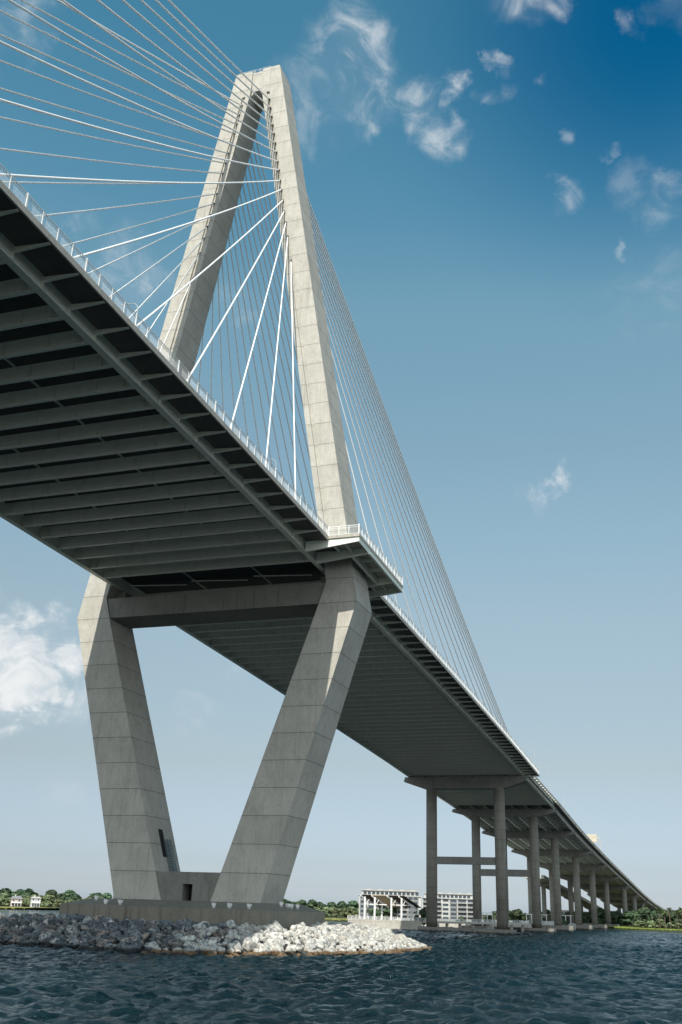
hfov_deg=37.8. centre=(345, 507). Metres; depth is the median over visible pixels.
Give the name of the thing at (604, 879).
bridge pier
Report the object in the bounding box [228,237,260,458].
stay cable
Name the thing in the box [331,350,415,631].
stay cable
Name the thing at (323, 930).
boulder
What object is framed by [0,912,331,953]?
rubble
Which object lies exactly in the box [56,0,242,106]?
stay cable
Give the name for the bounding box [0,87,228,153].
stay cable
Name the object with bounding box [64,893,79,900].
broadleaf tree
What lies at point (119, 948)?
boulder
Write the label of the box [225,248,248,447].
stay cable
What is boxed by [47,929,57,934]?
boulder
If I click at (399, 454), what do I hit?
stay cable
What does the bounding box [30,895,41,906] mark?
house
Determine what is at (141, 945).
boulder
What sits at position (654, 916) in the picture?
broadleaf tree
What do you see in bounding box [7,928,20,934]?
boulder
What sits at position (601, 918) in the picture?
broadleaf tree
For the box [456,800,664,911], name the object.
approach viaduct
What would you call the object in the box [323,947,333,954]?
boulder
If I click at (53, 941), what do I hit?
boulder
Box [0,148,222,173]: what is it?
stay cable
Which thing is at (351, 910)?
broadleaf tree
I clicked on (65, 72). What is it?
stay cable
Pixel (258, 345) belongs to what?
stay cable
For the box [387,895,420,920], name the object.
pavilion
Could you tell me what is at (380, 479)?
stay cable
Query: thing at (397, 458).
stay cable
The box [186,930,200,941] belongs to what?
boulder
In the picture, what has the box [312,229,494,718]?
stay cable
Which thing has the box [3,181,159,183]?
stay cable
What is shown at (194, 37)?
stay cable
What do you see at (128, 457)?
bridge deck
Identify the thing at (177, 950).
boulder
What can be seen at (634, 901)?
bridge pier
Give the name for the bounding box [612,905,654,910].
bridge pier
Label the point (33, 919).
boulder
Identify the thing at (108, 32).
stay cable
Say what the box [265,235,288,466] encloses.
stay cable
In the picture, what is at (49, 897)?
broadleaf tree
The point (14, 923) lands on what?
boulder
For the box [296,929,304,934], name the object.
boulder
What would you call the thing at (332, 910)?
broadleaf tree
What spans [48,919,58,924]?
boulder
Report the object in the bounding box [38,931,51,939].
boulder
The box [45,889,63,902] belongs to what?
broadleaf tree
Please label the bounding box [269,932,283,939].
boulder
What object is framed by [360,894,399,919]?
pavilion
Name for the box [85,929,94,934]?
boulder
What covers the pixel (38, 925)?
boulder
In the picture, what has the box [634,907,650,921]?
broadleaf tree
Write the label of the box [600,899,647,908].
bridge pier
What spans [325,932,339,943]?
boulder
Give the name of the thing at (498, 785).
bridge pier
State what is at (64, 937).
boulder
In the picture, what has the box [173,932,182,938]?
boulder
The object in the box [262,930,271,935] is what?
boulder
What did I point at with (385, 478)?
stay cable
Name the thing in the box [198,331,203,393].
stay cable
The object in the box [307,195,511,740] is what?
stay cable
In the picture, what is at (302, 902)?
broadleaf tree
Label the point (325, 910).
broadleaf tree
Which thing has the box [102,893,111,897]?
broadleaf tree
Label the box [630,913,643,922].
broadleaf tree
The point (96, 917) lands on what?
boulder
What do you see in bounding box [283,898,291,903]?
broadleaf tree
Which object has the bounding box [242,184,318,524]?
stay cable
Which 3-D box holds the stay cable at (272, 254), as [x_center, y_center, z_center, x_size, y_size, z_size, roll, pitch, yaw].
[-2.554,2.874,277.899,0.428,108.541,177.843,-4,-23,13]
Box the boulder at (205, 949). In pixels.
[202,946,214,954]
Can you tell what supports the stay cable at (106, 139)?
attached to the bridge tower
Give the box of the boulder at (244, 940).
[241,937,252,949]
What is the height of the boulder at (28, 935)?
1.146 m
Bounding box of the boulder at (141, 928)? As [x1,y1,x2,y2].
[137,926,148,932]
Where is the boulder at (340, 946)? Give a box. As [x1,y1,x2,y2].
[336,944,344,949]
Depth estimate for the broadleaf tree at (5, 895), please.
676.96 m
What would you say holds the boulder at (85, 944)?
on the rubble island
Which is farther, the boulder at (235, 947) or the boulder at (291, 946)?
the boulder at (291, 946)
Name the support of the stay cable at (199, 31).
attached to the bridge tower
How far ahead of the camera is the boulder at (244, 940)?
131.25 m
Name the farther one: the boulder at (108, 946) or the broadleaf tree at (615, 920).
the broadleaf tree at (615, 920)
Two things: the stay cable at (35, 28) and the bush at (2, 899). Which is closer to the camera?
the stay cable at (35, 28)
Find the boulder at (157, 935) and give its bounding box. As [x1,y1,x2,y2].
[151,931,164,939]
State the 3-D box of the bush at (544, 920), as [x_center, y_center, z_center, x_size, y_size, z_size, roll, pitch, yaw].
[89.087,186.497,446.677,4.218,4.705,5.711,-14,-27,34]
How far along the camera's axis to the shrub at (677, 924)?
593.75 m
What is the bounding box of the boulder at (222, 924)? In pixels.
[217,922,226,928]
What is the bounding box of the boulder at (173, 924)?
[170,922,182,929]
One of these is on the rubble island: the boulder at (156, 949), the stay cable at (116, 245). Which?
the boulder at (156, 949)
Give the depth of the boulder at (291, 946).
133.26 m
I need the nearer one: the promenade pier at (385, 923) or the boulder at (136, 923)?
the boulder at (136, 923)
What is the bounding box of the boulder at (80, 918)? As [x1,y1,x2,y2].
[77,915,85,921]
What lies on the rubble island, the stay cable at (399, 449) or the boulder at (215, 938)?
the boulder at (215, 938)
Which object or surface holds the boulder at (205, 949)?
on the rubble island
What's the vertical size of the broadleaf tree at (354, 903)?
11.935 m
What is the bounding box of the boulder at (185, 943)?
[183,941,191,946]
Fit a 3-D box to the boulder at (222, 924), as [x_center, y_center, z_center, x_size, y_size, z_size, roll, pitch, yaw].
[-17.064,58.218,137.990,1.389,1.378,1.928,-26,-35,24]
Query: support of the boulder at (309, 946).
on the rubble island
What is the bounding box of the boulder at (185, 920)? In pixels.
[180,919,192,922]
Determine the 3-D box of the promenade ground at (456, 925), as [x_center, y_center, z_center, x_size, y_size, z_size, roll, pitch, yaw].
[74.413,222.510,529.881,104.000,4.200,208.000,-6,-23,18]
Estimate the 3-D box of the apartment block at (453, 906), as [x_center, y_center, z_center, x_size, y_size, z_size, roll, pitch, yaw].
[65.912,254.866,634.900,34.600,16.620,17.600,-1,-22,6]
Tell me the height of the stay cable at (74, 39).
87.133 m
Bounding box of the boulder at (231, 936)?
[227,933,236,939]
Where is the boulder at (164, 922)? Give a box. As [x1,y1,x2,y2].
[158,920,171,925]
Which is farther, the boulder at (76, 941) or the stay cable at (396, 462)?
the stay cable at (396, 462)
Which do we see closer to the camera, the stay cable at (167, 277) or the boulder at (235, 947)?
the boulder at (235, 947)
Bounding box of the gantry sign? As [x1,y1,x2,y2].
[586,834,600,849]
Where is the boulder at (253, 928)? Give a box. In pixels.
[245,925,258,932]
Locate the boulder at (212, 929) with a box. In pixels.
[206,927,216,936]
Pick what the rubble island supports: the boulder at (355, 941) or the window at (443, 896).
the boulder at (355, 941)
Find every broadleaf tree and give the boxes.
[0,888,12,897]
[0,893,7,905]
[14,888,33,897]
[21,895,30,905]
[42,894,54,906]
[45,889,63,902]
[58,890,81,898]
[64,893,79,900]
[92,893,103,897]
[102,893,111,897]
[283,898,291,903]
[296,899,313,907]
[307,899,322,908]
[322,907,330,916]
[327,902,339,915]
[328,906,338,916]
[336,904,348,912]
[338,901,346,914]
[339,908,349,916]
[344,907,355,915]
[347,900,358,909]
[352,909,358,917]
[367,907,384,915]
[378,903,402,915]
[414,908,425,925]
[509,909,528,920]
[574,912,591,922]
[589,908,604,913]
[597,912,605,923]
[611,913,624,924]
[614,910,621,918]
[621,912,633,925]
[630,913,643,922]
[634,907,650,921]
[649,908,670,920]
[665,911,675,924]
[673,912,681,923]
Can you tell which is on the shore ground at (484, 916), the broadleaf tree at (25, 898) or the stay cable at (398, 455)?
the broadleaf tree at (25, 898)
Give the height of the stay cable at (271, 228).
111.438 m
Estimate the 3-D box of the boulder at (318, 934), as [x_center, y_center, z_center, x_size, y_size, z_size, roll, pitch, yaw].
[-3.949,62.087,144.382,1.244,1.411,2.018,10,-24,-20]
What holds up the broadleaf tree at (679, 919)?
on the shore ground at (484, 916)
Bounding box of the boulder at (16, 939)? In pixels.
[13,937,19,943]
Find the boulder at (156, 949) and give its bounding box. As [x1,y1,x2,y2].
[150,946,161,953]
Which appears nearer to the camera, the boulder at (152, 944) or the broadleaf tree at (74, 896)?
the boulder at (152, 944)
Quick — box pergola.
[525,914,549,922]
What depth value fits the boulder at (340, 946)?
140.67 m
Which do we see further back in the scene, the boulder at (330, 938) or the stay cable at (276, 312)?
the stay cable at (276, 312)
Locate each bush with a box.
[0,897,5,905]
[3,898,10,905]
[40,900,51,906]
[52,899,64,906]
[483,915,494,921]
[542,917,549,922]
[562,918,569,925]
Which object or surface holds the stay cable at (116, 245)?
attached to the bridge tower
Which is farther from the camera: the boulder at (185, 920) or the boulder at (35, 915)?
the boulder at (35, 915)
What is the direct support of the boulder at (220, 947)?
on the rubble island
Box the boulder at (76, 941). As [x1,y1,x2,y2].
[69,939,79,947]
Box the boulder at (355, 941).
[346,937,359,945]
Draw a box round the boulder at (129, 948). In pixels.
[123,944,136,952]
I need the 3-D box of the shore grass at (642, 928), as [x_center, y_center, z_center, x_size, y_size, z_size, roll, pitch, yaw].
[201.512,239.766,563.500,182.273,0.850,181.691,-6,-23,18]
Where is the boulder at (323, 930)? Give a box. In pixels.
[320,928,328,932]
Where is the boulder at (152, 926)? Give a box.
[146,923,156,929]
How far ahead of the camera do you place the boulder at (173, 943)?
127.34 m
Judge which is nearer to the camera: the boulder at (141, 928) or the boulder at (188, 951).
the boulder at (188, 951)
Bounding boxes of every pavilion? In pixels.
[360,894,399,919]
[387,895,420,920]
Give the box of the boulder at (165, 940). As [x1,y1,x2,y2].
[162,936,175,943]
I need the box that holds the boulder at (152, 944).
[144,941,158,947]
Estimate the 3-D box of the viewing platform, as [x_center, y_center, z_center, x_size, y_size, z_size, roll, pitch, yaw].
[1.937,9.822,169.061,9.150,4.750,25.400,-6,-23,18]
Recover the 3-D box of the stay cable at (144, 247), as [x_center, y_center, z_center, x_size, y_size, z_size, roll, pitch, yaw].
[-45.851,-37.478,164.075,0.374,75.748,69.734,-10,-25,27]
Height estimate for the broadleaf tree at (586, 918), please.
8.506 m
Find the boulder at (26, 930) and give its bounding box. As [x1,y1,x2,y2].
[22,927,34,933]
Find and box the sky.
[0,0,681,914]
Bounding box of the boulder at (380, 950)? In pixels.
[376,948,385,953]
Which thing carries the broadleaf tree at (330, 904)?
on the shore ground at (484, 916)
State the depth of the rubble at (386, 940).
146.51 m
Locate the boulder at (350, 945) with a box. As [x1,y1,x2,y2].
[344,941,356,950]
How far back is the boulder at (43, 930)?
137.32 m
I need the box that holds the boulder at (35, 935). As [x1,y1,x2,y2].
[30,932,39,939]
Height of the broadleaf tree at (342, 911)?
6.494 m
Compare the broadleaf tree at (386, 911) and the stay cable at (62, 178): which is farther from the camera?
the broadleaf tree at (386, 911)
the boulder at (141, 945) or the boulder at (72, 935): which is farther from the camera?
the boulder at (72, 935)
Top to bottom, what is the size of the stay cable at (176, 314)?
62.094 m
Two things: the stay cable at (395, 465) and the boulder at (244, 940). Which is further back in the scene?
the stay cable at (395, 465)
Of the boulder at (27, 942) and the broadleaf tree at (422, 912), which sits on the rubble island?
the boulder at (27, 942)
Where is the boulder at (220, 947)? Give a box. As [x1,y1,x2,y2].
[216,946,224,953]
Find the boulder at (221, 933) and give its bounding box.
[211,928,228,940]
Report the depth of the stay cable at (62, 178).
121.86 m
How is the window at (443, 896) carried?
in the apartment block at (453, 906)
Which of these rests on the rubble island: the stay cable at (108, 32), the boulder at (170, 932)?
the boulder at (170, 932)
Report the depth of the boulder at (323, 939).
140.32 m
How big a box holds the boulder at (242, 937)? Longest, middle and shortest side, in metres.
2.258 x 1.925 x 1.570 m
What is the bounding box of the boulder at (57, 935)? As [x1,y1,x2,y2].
[53,932,62,937]
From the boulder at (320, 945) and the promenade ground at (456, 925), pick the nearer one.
the boulder at (320, 945)
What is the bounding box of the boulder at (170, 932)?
[166,930,173,935]
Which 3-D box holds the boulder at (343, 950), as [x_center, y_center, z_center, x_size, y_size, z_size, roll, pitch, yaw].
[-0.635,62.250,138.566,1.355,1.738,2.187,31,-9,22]
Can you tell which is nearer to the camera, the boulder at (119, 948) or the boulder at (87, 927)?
the boulder at (119, 948)
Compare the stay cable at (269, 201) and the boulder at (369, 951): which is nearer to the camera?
the boulder at (369, 951)
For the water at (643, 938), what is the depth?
300.54 m
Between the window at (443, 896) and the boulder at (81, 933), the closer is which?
the boulder at (81, 933)
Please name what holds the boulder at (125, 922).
on the rubble island
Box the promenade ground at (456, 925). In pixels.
[394,918,575,929]
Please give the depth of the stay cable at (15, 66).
167.74 m
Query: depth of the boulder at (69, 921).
143.94 m
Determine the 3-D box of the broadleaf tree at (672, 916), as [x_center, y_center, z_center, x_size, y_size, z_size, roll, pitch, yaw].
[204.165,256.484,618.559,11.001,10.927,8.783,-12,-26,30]
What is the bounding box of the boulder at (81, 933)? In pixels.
[77,931,86,937]
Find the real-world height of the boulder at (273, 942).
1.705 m
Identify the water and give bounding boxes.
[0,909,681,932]
[0,936,681,1023]
[328,923,681,946]
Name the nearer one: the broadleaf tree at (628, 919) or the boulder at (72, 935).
the boulder at (72, 935)
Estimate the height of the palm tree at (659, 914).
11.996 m
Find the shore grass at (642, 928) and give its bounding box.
[608,926,681,930]
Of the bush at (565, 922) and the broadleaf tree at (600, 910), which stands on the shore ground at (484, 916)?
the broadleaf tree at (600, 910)
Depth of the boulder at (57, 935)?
135.07 m
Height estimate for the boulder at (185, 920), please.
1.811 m
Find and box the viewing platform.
[305,524,402,597]
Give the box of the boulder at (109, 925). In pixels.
[107,923,120,928]
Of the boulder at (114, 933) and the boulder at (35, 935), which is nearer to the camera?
the boulder at (114, 933)
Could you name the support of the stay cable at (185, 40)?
attached to the bridge tower
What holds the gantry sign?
on the approach viaduct at (563, 820)
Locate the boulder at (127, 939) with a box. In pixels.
[120,936,135,941]
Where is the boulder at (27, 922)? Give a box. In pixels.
[20,919,31,925]
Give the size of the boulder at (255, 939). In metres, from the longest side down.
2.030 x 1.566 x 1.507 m
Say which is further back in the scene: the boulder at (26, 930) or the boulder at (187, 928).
the boulder at (26, 930)
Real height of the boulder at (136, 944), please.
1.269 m
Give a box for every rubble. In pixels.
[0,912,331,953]
[108,921,431,956]
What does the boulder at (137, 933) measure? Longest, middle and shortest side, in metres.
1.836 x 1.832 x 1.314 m
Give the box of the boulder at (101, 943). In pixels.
[97,939,112,948]
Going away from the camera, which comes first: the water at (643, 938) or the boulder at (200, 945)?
the boulder at (200, 945)
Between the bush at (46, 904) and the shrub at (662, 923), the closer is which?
the shrub at (662, 923)
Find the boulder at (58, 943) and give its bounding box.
[53,940,67,946]
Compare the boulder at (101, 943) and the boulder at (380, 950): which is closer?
the boulder at (101, 943)
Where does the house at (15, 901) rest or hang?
on the shore ground at (484, 916)
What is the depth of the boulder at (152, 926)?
134.62 m
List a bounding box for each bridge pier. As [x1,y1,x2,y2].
[404,775,527,934]
[452,808,557,931]
[482,830,575,930]
[511,849,593,929]
[539,863,607,928]
[560,875,620,925]
[580,884,629,925]
[587,893,639,910]
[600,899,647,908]
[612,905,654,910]
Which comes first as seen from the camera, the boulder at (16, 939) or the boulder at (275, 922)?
the boulder at (16, 939)
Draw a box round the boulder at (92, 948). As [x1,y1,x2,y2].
[84,946,97,950]
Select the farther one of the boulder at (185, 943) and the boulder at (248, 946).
the boulder at (248, 946)
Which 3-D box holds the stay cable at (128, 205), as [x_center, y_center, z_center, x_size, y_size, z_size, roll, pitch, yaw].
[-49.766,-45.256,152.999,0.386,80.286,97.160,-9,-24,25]
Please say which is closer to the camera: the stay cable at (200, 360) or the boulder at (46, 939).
the boulder at (46, 939)
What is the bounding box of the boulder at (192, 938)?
[180,935,195,942]
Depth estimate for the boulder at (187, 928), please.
133.84 m
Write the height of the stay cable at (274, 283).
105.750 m
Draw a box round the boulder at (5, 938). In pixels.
[2,933,17,942]
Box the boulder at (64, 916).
[57,913,69,919]
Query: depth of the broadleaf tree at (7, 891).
735.09 m
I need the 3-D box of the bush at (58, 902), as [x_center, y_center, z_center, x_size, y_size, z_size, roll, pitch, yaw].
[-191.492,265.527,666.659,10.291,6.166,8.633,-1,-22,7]
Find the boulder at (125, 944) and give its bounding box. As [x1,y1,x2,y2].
[115,941,128,950]
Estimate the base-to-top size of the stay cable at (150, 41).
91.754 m
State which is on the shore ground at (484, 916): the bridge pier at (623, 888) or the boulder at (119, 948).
the bridge pier at (623, 888)
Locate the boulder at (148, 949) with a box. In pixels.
[144,947,152,952]
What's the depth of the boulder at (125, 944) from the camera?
126.05 m
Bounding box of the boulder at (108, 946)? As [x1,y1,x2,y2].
[103,943,114,950]
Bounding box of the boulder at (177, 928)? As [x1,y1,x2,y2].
[173,926,181,929]
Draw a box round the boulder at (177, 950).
[172,947,182,953]
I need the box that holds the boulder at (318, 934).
[314,930,322,938]
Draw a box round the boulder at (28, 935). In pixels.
[23,933,30,939]
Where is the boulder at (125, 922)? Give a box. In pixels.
[122,919,129,925]
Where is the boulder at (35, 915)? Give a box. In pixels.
[31,913,41,917]
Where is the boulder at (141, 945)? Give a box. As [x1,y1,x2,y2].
[134,941,144,948]
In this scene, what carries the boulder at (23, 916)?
on the rubble island
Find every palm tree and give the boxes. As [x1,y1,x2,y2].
[655,908,662,927]
[665,907,672,928]
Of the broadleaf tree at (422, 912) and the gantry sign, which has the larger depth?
the gantry sign
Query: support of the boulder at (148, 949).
on the rubble island
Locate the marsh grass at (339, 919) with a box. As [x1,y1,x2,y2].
[0,907,347,920]
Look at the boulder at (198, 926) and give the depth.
134.60 m
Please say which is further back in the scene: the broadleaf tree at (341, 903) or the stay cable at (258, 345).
the broadleaf tree at (341, 903)
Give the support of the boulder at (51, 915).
on the rubble island
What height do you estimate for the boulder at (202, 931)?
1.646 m
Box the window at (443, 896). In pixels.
[438,895,469,897]
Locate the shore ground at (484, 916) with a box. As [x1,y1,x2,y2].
[0,906,681,932]
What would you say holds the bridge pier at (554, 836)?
in the water at (643, 938)
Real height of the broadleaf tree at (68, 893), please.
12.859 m
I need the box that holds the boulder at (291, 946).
[286,944,295,953]
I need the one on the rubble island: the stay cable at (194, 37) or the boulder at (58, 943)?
the boulder at (58, 943)
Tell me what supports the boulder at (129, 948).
on the rubble island
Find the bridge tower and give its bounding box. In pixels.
[77,65,371,903]
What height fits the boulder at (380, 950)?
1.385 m
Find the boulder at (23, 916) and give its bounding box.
[18,914,31,920]
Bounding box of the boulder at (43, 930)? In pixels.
[39,928,48,932]
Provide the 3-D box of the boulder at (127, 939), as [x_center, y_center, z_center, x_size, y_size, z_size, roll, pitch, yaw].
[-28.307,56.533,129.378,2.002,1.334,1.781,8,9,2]
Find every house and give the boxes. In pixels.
[10,894,22,906]
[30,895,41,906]
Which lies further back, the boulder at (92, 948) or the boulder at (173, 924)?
the boulder at (173, 924)
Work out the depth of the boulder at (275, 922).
140.83 m
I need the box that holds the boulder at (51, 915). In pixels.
[44,913,56,918]
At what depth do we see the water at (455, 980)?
81.47 m
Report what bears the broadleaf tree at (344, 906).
on the shore ground at (484, 916)
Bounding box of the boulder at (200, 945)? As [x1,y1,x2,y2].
[191,942,206,949]
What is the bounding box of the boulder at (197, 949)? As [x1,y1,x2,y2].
[192,947,201,952]
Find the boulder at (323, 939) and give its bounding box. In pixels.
[319,935,329,946]
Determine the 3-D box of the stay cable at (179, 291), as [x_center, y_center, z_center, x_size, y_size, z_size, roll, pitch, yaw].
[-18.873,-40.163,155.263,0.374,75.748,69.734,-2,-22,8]
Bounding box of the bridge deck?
[0,163,557,809]
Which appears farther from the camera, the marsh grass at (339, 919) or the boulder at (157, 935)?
the marsh grass at (339, 919)
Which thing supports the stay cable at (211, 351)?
attached to the bridge tower
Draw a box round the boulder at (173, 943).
[168,939,183,950]
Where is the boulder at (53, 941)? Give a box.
[50,938,59,946]
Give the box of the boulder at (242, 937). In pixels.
[240,935,251,940]
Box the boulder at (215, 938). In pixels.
[209,937,219,944]
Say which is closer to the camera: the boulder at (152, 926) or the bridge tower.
the boulder at (152, 926)
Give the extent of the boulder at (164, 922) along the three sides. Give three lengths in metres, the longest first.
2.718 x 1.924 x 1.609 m
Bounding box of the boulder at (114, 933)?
[109,931,121,939]
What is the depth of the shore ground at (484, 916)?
619.49 m
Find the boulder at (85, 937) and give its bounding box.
[79,934,89,941]
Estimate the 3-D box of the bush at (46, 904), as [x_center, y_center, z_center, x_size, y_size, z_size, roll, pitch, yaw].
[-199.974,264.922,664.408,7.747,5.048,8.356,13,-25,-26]
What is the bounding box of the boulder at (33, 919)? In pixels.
[26,917,36,921]
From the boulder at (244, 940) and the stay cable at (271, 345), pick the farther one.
the stay cable at (271, 345)
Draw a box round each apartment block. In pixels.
[359,889,421,918]
[421,892,472,919]
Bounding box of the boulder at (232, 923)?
[226,920,235,929]
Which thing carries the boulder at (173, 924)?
on the rubble island
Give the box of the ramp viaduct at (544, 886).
[525,875,602,922]
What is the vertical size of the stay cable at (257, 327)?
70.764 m
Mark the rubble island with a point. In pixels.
(226, 948)
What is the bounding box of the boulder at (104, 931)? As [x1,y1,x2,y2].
[96,930,109,935]
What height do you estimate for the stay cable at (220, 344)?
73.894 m
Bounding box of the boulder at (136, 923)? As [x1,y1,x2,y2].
[128,920,143,926]
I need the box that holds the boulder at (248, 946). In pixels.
[242,941,255,951]
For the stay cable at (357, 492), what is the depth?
201.33 m
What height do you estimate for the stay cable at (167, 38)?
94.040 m
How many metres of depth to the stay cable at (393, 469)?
244.99 m
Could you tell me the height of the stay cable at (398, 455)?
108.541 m
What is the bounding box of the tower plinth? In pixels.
[59,898,324,930]
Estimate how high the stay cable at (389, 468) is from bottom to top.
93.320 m
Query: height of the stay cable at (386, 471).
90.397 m
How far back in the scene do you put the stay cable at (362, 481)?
208.54 m
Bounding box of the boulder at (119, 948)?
[115,945,122,951]
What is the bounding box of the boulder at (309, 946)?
[303,942,315,951]
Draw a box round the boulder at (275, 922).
[271,920,281,927]
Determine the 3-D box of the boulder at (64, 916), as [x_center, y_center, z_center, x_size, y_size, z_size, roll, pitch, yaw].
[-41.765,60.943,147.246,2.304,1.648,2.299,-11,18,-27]
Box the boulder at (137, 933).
[130,930,142,937]
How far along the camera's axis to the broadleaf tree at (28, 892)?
727.79 m
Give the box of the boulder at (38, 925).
[36,923,45,927]
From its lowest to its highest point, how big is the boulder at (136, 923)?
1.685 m
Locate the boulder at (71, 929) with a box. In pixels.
[66,925,77,934]
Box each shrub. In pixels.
[633,920,643,927]
[647,920,658,927]
[655,919,666,928]
[666,922,674,928]
[674,923,681,928]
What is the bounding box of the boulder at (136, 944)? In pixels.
[132,942,140,951]
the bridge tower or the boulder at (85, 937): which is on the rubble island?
the boulder at (85, 937)
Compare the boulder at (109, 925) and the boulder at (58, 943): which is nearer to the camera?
the boulder at (58, 943)
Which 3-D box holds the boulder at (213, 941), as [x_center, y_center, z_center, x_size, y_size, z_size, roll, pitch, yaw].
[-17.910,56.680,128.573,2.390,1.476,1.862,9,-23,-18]
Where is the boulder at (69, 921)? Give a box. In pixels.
[63,918,72,924]
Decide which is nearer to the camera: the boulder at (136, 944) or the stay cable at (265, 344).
the boulder at (136, 944)
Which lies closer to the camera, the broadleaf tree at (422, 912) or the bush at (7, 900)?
the broadleaf tree at (422, 912)
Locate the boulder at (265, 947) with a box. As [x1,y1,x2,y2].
[257,944,270,955]
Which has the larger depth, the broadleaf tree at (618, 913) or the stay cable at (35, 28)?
the broadleaf tree at (618, 913)
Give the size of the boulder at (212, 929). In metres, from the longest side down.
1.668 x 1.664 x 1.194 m
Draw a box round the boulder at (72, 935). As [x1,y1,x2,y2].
[68,933,77,937]
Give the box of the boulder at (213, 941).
[199,940,216,943]
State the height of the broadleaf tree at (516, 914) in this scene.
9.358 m
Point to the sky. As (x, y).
(494, 187)
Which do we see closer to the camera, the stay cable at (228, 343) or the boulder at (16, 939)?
the boulder at (16, 939)
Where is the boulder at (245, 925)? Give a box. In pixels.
[238,922,249,932]
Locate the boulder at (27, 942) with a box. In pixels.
[20,940,33,945]
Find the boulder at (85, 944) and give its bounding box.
[80,942,89,946]
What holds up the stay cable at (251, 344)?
attached to the bridge tower
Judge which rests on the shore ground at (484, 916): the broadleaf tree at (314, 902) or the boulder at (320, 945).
the broadleaf tree at (314, 902)
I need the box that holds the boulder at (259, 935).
[251,933,263,941]
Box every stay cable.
[0,10,237,125]
[0,34,234,134]
[0,41,278,161]
[0,60,231,142]
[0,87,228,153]
[0,98,279,170]
[0,116,226,163]
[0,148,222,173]
[0,173,280,183]
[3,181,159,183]
[7,0,276,152]
[20,0,239,115]
[35,193,217,216]
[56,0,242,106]
[61,0,275,143]
[63,202,214,246]
[74,189,281,258]
[88,214,211,273]
[96,0,274,134]
[110,225,208,296]
[121,0,273,125]
[129,237,204,318]
[136,199,283,326]
[140,0,272,117]
[145,252,200,335]
[155,0,270,108]
[160,277,193,350]
[167,0,269,99]
[187,210,284,378]
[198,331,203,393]
[210,297,212,406]
[218,275,223,411]
[221,262,236,434]
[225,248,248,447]
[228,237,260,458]
[230,221,286,428]
[231,226,273,472]
[234,214,285,488]
[237,203,296,498]
[240,194,305,504]
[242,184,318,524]
[245,173,310,463]
[248,165,303,409]
[250,154,297,363]
[253,145,291,318]
[255,135,285,272]
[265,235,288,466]
[290,259,296,499]
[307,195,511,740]
[308,203,508,737]
[310,213,503,730]
[311,221,500,727]
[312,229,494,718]
[314,241,489,715]
[316,253,481,706]
[317,262,472,695]
[319,275,459,675]
[322,292,452,673]
[324,306,439,655]
[327,325,429,647]
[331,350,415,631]
[336,383,399,613]
[345,442,370,544]
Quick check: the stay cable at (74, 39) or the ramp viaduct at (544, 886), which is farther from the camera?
the ramp viaduct at (544, 886)
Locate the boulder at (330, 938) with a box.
[326,936,333,944]
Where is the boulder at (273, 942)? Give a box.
[266,937,282,947]
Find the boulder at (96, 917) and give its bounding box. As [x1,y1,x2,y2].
[93,915,103,920]
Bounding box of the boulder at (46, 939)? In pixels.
[44,937,51,946]
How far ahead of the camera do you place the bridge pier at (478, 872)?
398.60 m
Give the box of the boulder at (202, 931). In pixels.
[198,928,205,939]
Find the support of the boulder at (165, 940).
on the rubble island
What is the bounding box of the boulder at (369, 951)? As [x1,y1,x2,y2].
[360,949,377,954]
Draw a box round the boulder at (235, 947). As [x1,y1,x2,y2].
[231,944,242,952]
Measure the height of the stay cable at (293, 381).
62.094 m
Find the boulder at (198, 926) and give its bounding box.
[193,923,206,929]
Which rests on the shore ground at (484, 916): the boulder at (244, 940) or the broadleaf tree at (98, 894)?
the broadleaf tree at (98, 894)
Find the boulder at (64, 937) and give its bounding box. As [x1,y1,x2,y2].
[59,934,67,939]
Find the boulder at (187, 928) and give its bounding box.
[182,925,191,931]
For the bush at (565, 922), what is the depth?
446.44 m
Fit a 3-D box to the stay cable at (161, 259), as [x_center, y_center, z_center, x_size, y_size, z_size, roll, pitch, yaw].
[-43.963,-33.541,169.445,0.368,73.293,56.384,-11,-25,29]
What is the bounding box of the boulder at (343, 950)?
[337,948,346,953]
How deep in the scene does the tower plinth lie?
146.54 m
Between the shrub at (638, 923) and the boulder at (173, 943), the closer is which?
the boulder at (173, 943)
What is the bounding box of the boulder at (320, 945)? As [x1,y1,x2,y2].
[316,942,324,950]
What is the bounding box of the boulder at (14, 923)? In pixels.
[9,920,20,926]
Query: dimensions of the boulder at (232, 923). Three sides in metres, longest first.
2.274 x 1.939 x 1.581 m
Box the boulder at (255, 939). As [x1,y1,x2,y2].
[252,936,258,945]
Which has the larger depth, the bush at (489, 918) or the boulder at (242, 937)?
the bush at (489, 918)
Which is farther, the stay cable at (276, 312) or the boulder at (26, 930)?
the stay cable at (276, 312)
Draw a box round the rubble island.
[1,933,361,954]
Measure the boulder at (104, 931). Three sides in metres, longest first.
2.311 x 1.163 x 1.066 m
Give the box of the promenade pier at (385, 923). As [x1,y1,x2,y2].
[347,915,553,931]
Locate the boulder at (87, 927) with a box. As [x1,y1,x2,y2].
[81,925,91,929]
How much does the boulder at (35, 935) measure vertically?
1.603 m
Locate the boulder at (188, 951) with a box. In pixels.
[183,948,195,954]
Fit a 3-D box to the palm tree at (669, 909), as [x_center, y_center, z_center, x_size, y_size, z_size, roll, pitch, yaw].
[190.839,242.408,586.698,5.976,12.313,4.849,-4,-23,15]
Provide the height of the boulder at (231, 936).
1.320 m
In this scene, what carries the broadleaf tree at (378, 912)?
on the shore ground at (484, 916)

